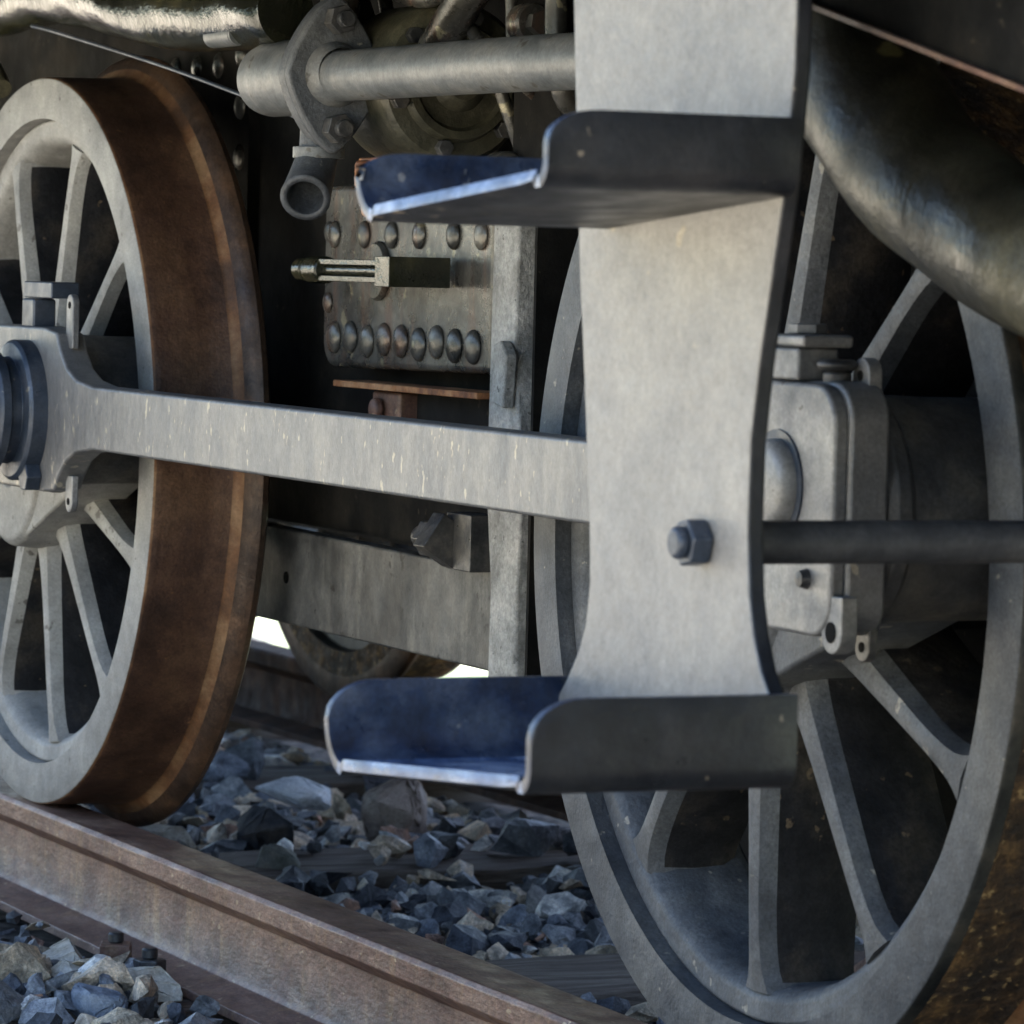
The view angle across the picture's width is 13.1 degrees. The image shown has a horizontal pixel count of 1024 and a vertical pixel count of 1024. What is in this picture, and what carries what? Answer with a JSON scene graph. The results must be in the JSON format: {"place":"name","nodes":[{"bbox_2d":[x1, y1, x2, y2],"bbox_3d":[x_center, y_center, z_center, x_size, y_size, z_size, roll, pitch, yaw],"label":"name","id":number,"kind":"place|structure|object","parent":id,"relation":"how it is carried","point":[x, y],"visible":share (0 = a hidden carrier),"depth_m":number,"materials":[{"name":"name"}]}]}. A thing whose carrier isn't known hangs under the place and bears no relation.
{"place":"outdoors","nodes":[
{"label":"outdoors","id":0,"kind":"place"},
{"bbox_2d":[252,617,487,676],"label":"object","id":1,"kind":"object","parent":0,"point":[268,630],"depth_m":10.96,"materials":[{"name":"white"}]},
{"bbox_3d":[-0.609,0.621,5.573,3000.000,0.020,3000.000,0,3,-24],"label":"ground","id":2,"kind":"structure","parent":0,"visible":0},
{"bbox_2d":[0,736,856,1023],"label":"ballast bed","id":3,"kind":"object","parent":2,"relation":"on","point":[314,753],"visible":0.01,"depth_m":7.00,"materials":[{"name":"grey gravel"}]},
{"bbox_2d":[226,721,288,739],"bbox_3d":[-0.997,0.422,7.868,2.000,0.132,0.246,0,3,-24],"label":"sleeper","id":4,"kind":"object","parent":3,"relation":"on","point":[232,727],"depth_m":7.97,"materials":[{"name":"brown wood"}]},
{"bbox_2d":[255,843,300,869],"bbox_3d":[-0.312,0.478,6.003,0.070,0.064,0.052,2,3,16],"label":"stone","id":5,"kind":"object","parent":3,"relation":"on","point":[275,856],"visible":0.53,"depth_m":5.98,"materials":[{"name":"grey stone"}]},
{"bbox_2d":[0,843,580,918],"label":"sleeper","id":6,"kind":"object","parent":3,"relation":"on","point":[495,870],"visible":0.07,"depth_m":6.07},
{"bbox_2d":[0,775,646,1023],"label":"rail","id":7,"kind":"object","parent":3,"relation":"on","point":[240,945],"visible":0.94,"depth_m":4.86,"materials":[{"name":"brown metal"}]},
{"bbox_2d":[99,931,131,957],"bbox_3d":[-0.445,0.502,5.041,0.058,0.050,0.090,0,4,-29],"label":"rail fastening","id":8,"kind":"object","parent":7,"relation":"attached to","point":[115,944],"visible":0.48,"depth_m":5.03,"materials":[{"name":"brown metal"}]},
{"bbox_2d":[133,947,165,970],"bbox_3d":[-0.401,0.509,4.930,0.058,0.050,0.090,1,3,-12],"label":"rail fastening","id":9,"kind":"object","parent":7,"relation":"attached to","point":[150,958],"visible":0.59,"depth_m":4.93,"materials":[{"name":"grey metal"}]},
{"bbox_2d":[0,0,1023,1023],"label":"steam locomotive","id":10,"kind":"object","parent":7,"relation":"on","point":[621,402],"visible":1,"depth_m":3.75,"materials":[{"name":"paint"}]},
{"bbox_2d":[193,764,509,805],"bbox_3d":[-0.608,0.480,6.981,2.000,0.132,0.246,0,3,-24],"label":"sleeper","id":11,"kind":"object","parent":3,"relation":"on","point":[346,785],"visible":0.06,"depth_m":7.07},
{"bbox_2d":[229,639,568,821],"bbox_3d":[-5.720,-0.485,19.941,0.123,0.132,49.500,0,3,-24],"label":"rail","id":12,"kind":"object","parent":3,"relation":"on","point":[280,693],"visible":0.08,"depth_m":7.71,"materials":[{"name":"metal"}]},
{"bbox_2d":[8,949,865,1023],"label":"sleeper","id":13,"kind":"object","parent":3,"relation":"on","point":[600,976],"visible":0.12,"depth_m":5.14,"materials":[{"name":"brown wood"}]},
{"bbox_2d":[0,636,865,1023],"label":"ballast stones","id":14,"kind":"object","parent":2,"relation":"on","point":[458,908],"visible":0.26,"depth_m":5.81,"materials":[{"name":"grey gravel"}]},
{"bbox_2d":[42,938,82,961],"bbox_3d":[-0.504,0.514,4.987,0.129,0.066,0.070,3,3,26],"label":"stone","id":15,"kind":"object","parent":14,"relation":"on","point":[65,949],"visible":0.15,"depth_m":4.97,"materials":[{"name":"grey stone"}]},
{"bbox_2d":[50,960,80,978],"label":"stone","id":16,"kind":"object","parent":14,"relation":"on","point":[64,966],"visible":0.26,"depth_m":4.91,"materials":[{"name":"grey stone"}]},
{"bbox_2d":[69,982,128,1017],"bbox_3d":[-0.444,0.533,4.771,0.072,0.053,0.046,4,4,43],"label":"stone","id":17,"kind":"object","parent":14,"relation":"on","point":[96,1001],"visible":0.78,"depth_m":4.75,"materials":[{"name":"grey stone"}]},
{"bbox_2d":[123,966,182,1003],"bbox_3d":[-0.406,0.518,4.863,0.108,0.045,0.051,3,4,32],"label":"stone","id":18,"kind":"object","parent":14,"relation":"on","point":[169,987],"visible":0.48,"depth_m":4.85,"materials":[{"name":"grey stone"}]},
{"bbox_2d":[138,824,197,849],"bbox_3d":[-0.500,0.458,6.211,0.126,0.052,0.076,3,3,20],"label":"stone","id":19,"kind":"object","parent":14,"relation":"on","point":[174,833],"visible":0.12,"depth_m":6.19,"materials":[{"name":"grey stone"}]},
{"bbox_2d":[236,805,293,850],"bbox_3d":[-0.354,0.454,6.274,0.089,0.079,0.107,0,3,-24],"label":"stone","id":20,"kind":"object","parent":14,"relation":"on","point":[259,827],"visible":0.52,"depth_m":6.23,"materials":[{"name":"grey stone"}]},
{"bbox_2d":[254,776,330,810],"bbox_3d":[-0.313,0.410,6.476,0.132,0.052,0.097,4,4,38],"label":"stone","id":21,"kind":"object","parent":14,"relation":"on","point":[297,792],"visible":1,"depth_m":6.44,"materials":[{"name":"grey stone"}]},
{"bbox_2d":[361,778,427,839],"bbox_3d":[-0.169,0.431,6.410,0.096,0.104,0.091,1,3,0],"label":"stone","id":22,"kind":"object","parent":14,"relation":"on","point":[398,803],"visible":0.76,"depth_m":6.39,"materials":[{"name":"grey stone"}]}
]}

